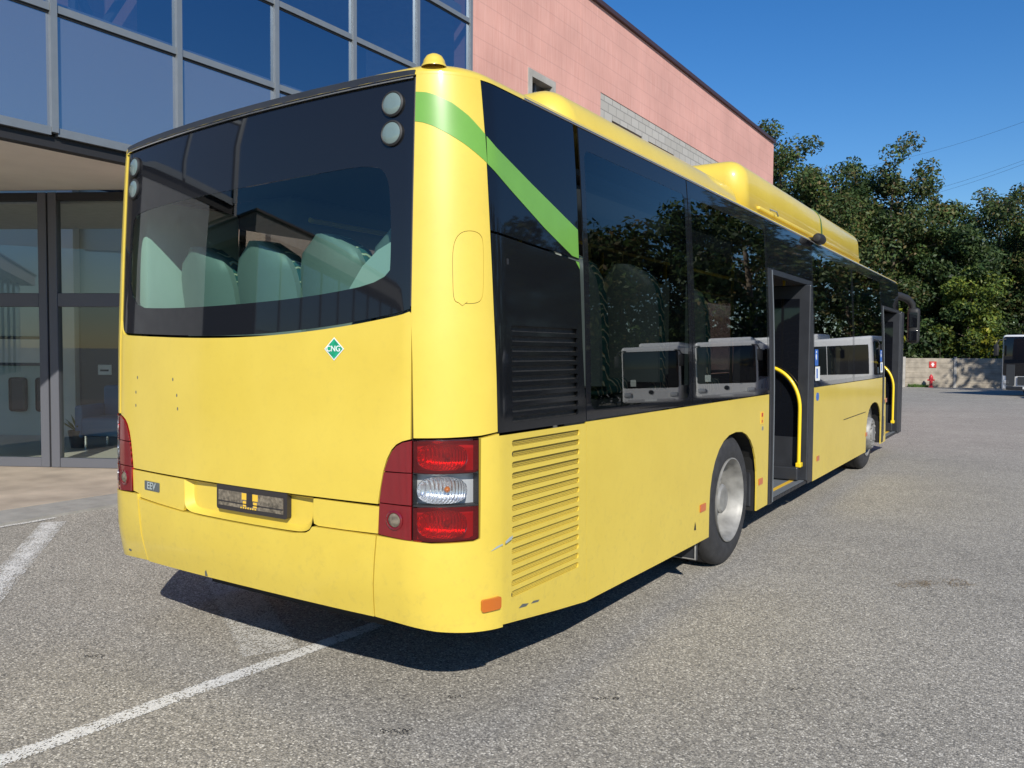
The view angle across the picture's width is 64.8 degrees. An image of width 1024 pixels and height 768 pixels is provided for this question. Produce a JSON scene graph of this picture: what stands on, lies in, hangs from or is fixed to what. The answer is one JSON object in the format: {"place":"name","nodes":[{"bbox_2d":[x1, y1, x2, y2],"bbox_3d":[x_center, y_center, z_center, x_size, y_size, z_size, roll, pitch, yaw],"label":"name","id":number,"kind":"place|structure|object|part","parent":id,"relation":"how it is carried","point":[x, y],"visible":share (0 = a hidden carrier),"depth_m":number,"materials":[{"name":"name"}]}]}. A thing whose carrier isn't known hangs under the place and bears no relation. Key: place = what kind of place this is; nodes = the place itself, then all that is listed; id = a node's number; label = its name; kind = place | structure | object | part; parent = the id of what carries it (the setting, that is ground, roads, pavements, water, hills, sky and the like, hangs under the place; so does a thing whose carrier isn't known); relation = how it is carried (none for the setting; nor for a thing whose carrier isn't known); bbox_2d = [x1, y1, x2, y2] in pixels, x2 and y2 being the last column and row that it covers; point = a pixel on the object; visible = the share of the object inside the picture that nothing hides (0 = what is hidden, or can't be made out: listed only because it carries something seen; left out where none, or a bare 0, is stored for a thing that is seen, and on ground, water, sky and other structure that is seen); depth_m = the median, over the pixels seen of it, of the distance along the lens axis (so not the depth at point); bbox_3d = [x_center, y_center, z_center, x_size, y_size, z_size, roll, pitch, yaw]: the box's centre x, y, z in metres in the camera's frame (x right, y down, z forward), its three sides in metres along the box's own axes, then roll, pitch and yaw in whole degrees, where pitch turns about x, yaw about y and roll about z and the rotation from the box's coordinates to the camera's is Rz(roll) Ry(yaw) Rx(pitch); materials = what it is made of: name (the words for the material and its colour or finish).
{"place":"outdoors","nodes":[
{"label":"outdoors","id":0,"kind":"place"},
{"bbox_2d":[0,466,119,510],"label":"sidewalk","id":1,"kind":"structure","parent":0,"point":[20,487],"depth_m":8.99,"materials":[{"name":"grey concrete"}]},
{"bbox_2d":[0,0,775,467],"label":"office building","id":2,"kind":"structure","parent":1,"relation":"on","point":[92,92],"depth_m":12.40,"materials":[{"name":"pink"}]},
{"bbox_2d":[8,377,27,410],"bbox_3d":[-8.432,0.176,13.761,0.300,0.580,0.060,1,2,5],"label":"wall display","id":3,"kind":"object","parent":2,"relation":"attached to","point":[18,392],"depth_m":13.74,"materials":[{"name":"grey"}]},
{"bbox_2d":[0,336,39,365],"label":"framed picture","id":4,"kind":"object","parent":2,"relation":"attached to","point":[19,350],"visible":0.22,"depth_m":13.71,"materials":[{"name":"grey"}]},
{"bbox_2d":[0,0,49,125],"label":"window","id":5,"kind":"structure","parent":2,"relation":"in","point":[24,49],"depth_m":7.60,"materials":[{"name":"blue glass"}]},
{"bbox_2d":[35,378,40,411],"bbox_3d":[-7.983,0.181,13.724,0.240,0.580,0.060,1,2,5],"label":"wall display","id":6,"kind":"object","parent":2,"relation":"attached to","point":[37,396],"depth_m":13.71,"materials":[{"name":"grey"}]},
{"bbox_2d":[65,415,83,447],"bbox_3d":[-6.602,0.696,12.142,0.404,0.522,0.289,1,2,6],"label":"potted plant","id":7,"kind":"object","parent":2,"relation":"on","point":[76,440],"visible":0.68,"depth_m":12.05,"materials":[{"name":"grey plant"}]},
{"bbox_2d":[75,385,117,447],"bbox_3d":[-6.052,0.492,12.363,0.920,0.920,0.740,1,2,5],"label":"armchair","id":8,"kind":"object","parent":2,"relation":"on","point":[98,419],"visible":0.49,"depth_m":12.05,"materials":[{"name":"blue fabric"}]},
{"bbox_2d":[79,307,118,436],"bbox_3d":[-6.825,-0.231,13.598,0.920,2.250,0.090,1,2,5],"label":"door","id":9,"kind":"structure","parent":2,"relation":"in","point":[98,326],"depth_m":13.55,"materials":[{"name":"grey"}]},
{"bbox_2d":[98,365,111,374],"bbox_3d":[-6.840,-0.239,13.542,0.240,0.170,0.013,1,2,5],"label":"door notice","id":10,"kind":"object","parent":2,"relation":"attached to","point":[104,369],"depth_m":13.54,"materials":[{"name":"white"}]},
{"bbox_2d":[57,16,175,144],"bbox_3d":[-4.083,-3.062,8.384,0.001,1.120,1.303,2,3,33],"label":"window","id":11,"kind":"structure","parent":2,"relation":"in","point":[110,87],"depth_m":8.32,"materials":[{"name":"blue glass"}]},
{"bbox_2d":[183,60,272,124],"bbox_3d":[-3.337,-3.104,9.524,0.001,1.120,1.303,2,3,33],"label":"window","id":12,"kind":"structure","parent":2,"relation":"in","point":[207,92],"depth_m":9.32,"materials":[{"name":"blue glass"}]},
{"bbox_2d":[528,67,555,93],"bbox_3d":[0.487,-5.159,15.427,0.220,1.450,1.000,2,3,33],"label":"small window","id":13,"kind":"structure","parent":2,"relation":"in","point":[535,79],"depth_m":15.38,"materials":[{"name":"grey"}]},
{"bbox_2d":[0,373,1023,767],"bbox_3d":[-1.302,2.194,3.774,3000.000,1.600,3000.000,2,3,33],"label":"asphalt yard","id":14,"kind":"structure","parent":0,"point":[686,663],"depth_m":4.11,"materials":[{"name":"grey asphalt"}]},
{"bbox_2d":[0,517,54,526],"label":"parking line","id":15,"kind":"object","parent":14,"relation":"on","point":[28,522],"visible":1,"depth_m":7.13,"materials":[{"name":"paint"}]},
{"bbox_2d":[0,521,64,601],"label":"parking line","id":16,"kind":"object","parent":14,"relation":"on","point":[33,542],"visible":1,"depth_m":6.07,"materials":[{"name":"paint"}]},
{"bbox_2d":[0,493,117,525],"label":"kerb strip","id":17,"kind":"object","parent":14,"relation":"on","point":[30,513],"visible":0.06,"depth_m":7.64,"materials":[{"name":"concrete"}]},
{"bbox_2d":[0,622,393,766],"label":"parking line","id":18,"kind":"object","parent":14,"relation":"on","point":[224,678],"visible":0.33,"depth_m":3.57,"materials":[{"name":"paint"}]},
{"bbox_2d":[204,577,300,656],"bbox_3d":[-1.952,1.312,5.530,0.300,0.001,3.153,-1,3,-27],"label":"parking line","id":19,"kind":"object","parent":14,"relation":"on","point":[272,637],"visible":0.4,"depth_m":4.58,"materials":[{"name":"paint"}]},
{"bbox_2d":[379,728,409,733],"bbox_3d":[-0.473,1.413,3.296,0.130,0.001,0.090,0,2,-4],"label":"ground stain","id":20,"kind":"object","parent":14,"relation":"on","point":[394,730],"visible":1,"depth_m":3.29,"materials":[{"name":"grey asphalt"}]},
{"bbox_2d":[117,53,919,632],"bbox_3d":[2.162,-0.355,8.772,2.698,3.128,12.330,2,3,33],"label":"yellow bus","id":21,"kind":"object","parent":14,"relation":"on","point":[433,341],"visible":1,"depth_m":3.81,"materials":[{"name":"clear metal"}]},
{"bbox_3d":[-1.237,-0.735,3.712,2.002,1.023,0.122,2,3,33],"label":"rear window","id":22,"kind":"part","parent":21,"relation":"part of","materials":[{"name":"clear glass"}]},
{"bbox_3d":[-1.311,-0.589,5.830,0.071,1.349,1.600,2,3,33],"label":"side window","id":23,"kind":"part","parent":21,"relation":"part of","materials":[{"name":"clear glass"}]},
{"bbox_3d":[0.135,-0.216,3.603,0.043,0.817,0.773,2,3,33],"label":"louvre door","id":24,"kind":"part","parent":21,"relation":"part of","materials":[{"name":"black metal"}]},
{"bbox_3d":[0.153,0.643,3.642,0.014,0.884,0.767,2,3,33],"label":"grille door","id":25,"kind":"part","parent":21,"relation":"part of","materials":[{"name":"yellow paint"}]},
{"bbox_3d":[0.730,-0.558,4.523,0.074,1.423,1.424,2,3,33],"label":"side window","id":26,"kind":"part","parent":21,"relation":"part of","materials":[{"name":"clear glass"}]},
{"bbox_3d":[1.603,-0.608,5.856,0.074,1.423,1.733,2,3,33],"label":"side window","id":27,"kind":"part","parent":21,"relation":"part of","materials":[{"name":"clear glass"}]},
{"bbox_3d":[2.497,-0.015,7.839,0.742,1.870,0.175,2,3,33],"label":"door leaf","id":28,"kind":"part","parent":21,"relation":"part of","materials":[{"name":"grey metal"}]},
{"bbox_3d":[3.483,-0.714,8.725,0.074,1.423,2.020,2,3,33],"label":"side window","id":29,"kind":"part","parent":21,"relation":"part of","materials":[{"name":"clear glass"}]},
{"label":"side window","id":30,"kind":"part","parent":21,"relation":"part of","materials":[{"name":"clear glass"}]},
{"bbox_3d":[5.696,-0.185,12.721,0.742,1.850,0.175,2,3,33],"label":"door leaf","id":31,"kind":"part","parent":21,"relation":"part of","materials":[{"name":"grey metal"}]},
{"bbox_3d":[6.142,-0.185,12.791,0.072,1.910,0.260,2,3,33],"label":"door leaf","id":32,"kind":"part","parent":21,"relation":"part of","materials":[{"name":"grey metal"}]},
{"bbox_2d":[773,169,792,193],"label":"oak tree","id":33,"kind":"object","parent":14,"relation":"on","point":[783,177],"visible":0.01,"depth_m":67.40,"materials":[{"name":"green plant"}]},
{"bbox_2d":[758,118,862,216],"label":"oak tree","id":34,"kind":"object","parent":14,"relation":"on","point":[783,159],"visible":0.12,"depth_m":63.38,"materials":[{"name":"green plant"}]},
{"bbox_2d":[779,162,906,273],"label":"oak tree","id":35,"kind":"object","parent":14,"relation":"on","point":[811,187],"visible":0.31,"depth_m":60.54,"materials":[{"name":"green plant"}]},
{"bbox_2d":[807,156,918,272],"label":"oak tree","id":36,"kind":"object","parent":14,"relation":"on","point":[864,187],"visible":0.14,"depth_m":63.44,"materials":[{"name":"green plant"}]},
{"bbox_2d":[819,197,912,272],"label":"oak tree","id":37,"kind":"object","parent":14,"relation":"on","point":[899,254],"depth_m":65.86,"materials":[{"name":"green plant"}]},
{"bbox_2d":[852,197,930,287],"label":"oak tree","id":38,"kind":"object","parent":14,"relation":"on","point":[881,233],"visible":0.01,"depth_m":68.10,"materials":[{"name":"green plant"}]},
{"bbox_2d":[846,131,971,337],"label":"oak tree","id":39,"kind":"object","parent":14,"relation":"on","point":[892,186],"visible":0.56,"depth_m":61.53,"materials":[{"name":"green plant"}]},
{"bbox_2d":[908,383,928,386],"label":"weeds","id":40,"kind":"object","parent":14,"relation":"on","point":[916,385],"visible":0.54,"depth_m":54.60,"materials":[{"name":"green plant"}]},
{"bbox_2d":[903,329,935,357],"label":"shrub","id":41,"kind":"object","parent":14,"relation":"on","point":[912,351],"visible":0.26,"depth_m":58.41,"materials":[{"name":"green plant"}]},
{"bbox_2d":[877,192,978,353],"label":"oak tree","id":42,"kind":"object","parent":14,"relation":"on","point":[956,209],"visible":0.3,"depth_m":63.04,"materials":[{"name":"green plant"}]},
{"bbox_2d":[888,577,972,589],"bbox_3d":[2.847,1.346,5.468,0.550,0.001,0.420,0,2,-4],"label":"ground stain","id":43,"kind":"object","parent":14,"relation":"on","point":[930,583],"visible":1,"depth_m":5.45,"materials":[{"name":"grey asphalt"}]},
{"bbox_2d":[903,300,958,357],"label":"shrub","id":44,"kind":"object","parent":14,"relation":"on","point":[920,317],"visible":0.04,"depth_m":62.17,"materials":[{"name":"green plant"}]},
{"bbox_2d":[927,374,934,387],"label":"fire hydrant","id":45,"kind":"object","parent":14,"relation":"on","point":[930,379],"visible":1,"depth_m":53.95,"materials":[{"name":"red metal"}]},
{"bbox_2d":[896,244,973,311],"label":"oak tree","id":46,"kind":"object","parent":14,"relation":"on","point":[921,269],"visible":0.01,"depth_m":67.96,"materials":[{"name":"green plant"}]},
{"bbox_2d":[907,316,987,357],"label":"shrub","id":47,"kind":"object","parent":14,"relation":"on","point":[936,350],"visible":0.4,"depth_m":58.66,"materials":[{"name":"green plant"}]},
{"bbox_2d":[902,357,1002,387],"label":"concrete fence","id":48,"kind":"object","parent":14,"relation":"on","point":[955,372],"visible":0.2,"depth_m":54.07,"materials":[{"name":"grey concrete"}]},
{"bbox_2d":[929,361,935,367],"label":"hydrant sign","id":49,"kind":"object","parent":48,"relation":"attached to","point":[932,364],"visible":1,"depth_m":54.51,"materials":[{"name":"red"}]},
{"bbox_2d":[898,221,1014,357],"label":"oak tree","id":50,"kind":"object","parent":14,"relation":"on","point":[938,268],"visible":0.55,"depth_m":59.77,"materials":[{"name":"green plant"}]},
{"bbox_2d":[925,265,1015,357],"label":"acacia tree","id":51,"kind":"object","parent":14,"relation":"on","point":[959,289],"visible":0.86,"depth_m":57.43,"materials":[{"name":"green plant"}]},
{"bbox_2d":[941,290,1020,373],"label":"shrub","id":52,"kind":"object","parent":14,"relation":"on","point":[1003,315],"visible":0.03,"depth_m":61.75,"materials":[{"name":"green plant"}]},
{"bbox_2d":[954,326,1010,383],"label":"shrub","id":53,"kind":"object","parent":14,"relation":"on","point":[1003,334],"visible":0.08,"depth_m":59.20,"materials":[{"name":"green plant"}]},
{"bbox_2d":[951,182,1023,340],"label":"oak tree","id":54,"kind":"object","parent":14,"relation":"on","point":[980,219],"visible":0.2,"depth_m":65.72,"materials":[{"name":"green plant"}]},
{"bbox_2d":[978,325,1002,363],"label":"shrub","id":55,"kind":"object","parent":14,"relation":"on","point":[986,341],"visible":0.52,"depth_m":56.92,"materials":[{"name":"green plant"}]},
{"bbox_2d":[973,230,1009,298],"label":"oak tree","id":56,"kind":"object","parent":14,"relation":"on","point":[990,242],"depth_m":70.07,"materials":[{"name":"green plant"}]},
{"bbox_2d":[970,311,1023,368],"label":"shrub","id":57,"kind":"object","parent":14,"relation":"on","point":[1011,325],"visible":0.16,"depth_m":58.62,"materials":[{"name":"green plant"}]},
{"bbox_2d":[979,184,1023,334],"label":"oak tree","id":58,"kind":"object","parent":14,"relation":"on","point":[1017,224],"visible":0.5,"depth_m":61.39,"materials":[{"name":"green plant"}]},
{"bbox_2d":[989,222,1023,322],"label":"oak tree","id":59,"kind":"object","parent":14,"relation":"on","point":[995,240],"visible":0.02,"depth_m":71.96,"materials":[{"name":"green plant"}]},
{"bbox_2d":[993,335,1023,391],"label":"parked bus","id":60,"kind":"object","parent":14,"relation":"on","point":[1013,365],"visible":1,"depth_m":38.04,"materials":[{"name":"white paint"}]},
{"bbox_3d":[23.572,-0.425,38.121,0.014,1.000,0.380,-1,3,-35],"label":"front door","id":61,"kind":"part","parent":60,"relation":"part of","materials":[{"name":"grey glass"}]},
{"bbox_2d":[999,300,1023,334],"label":"shrub","id":62,"kind":"object","parent":14,"relation":"on","point":[1011,319],"visible":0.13,"depth_m":61.19,"materials":[{"name":"green plant"}]},
{"bbox_2d":[603,0,1023,322],"label":"sky","id":63,"kind":"structure","parent":0,"point":[857,76],"materials":[{"name":"blue"}]}
]}

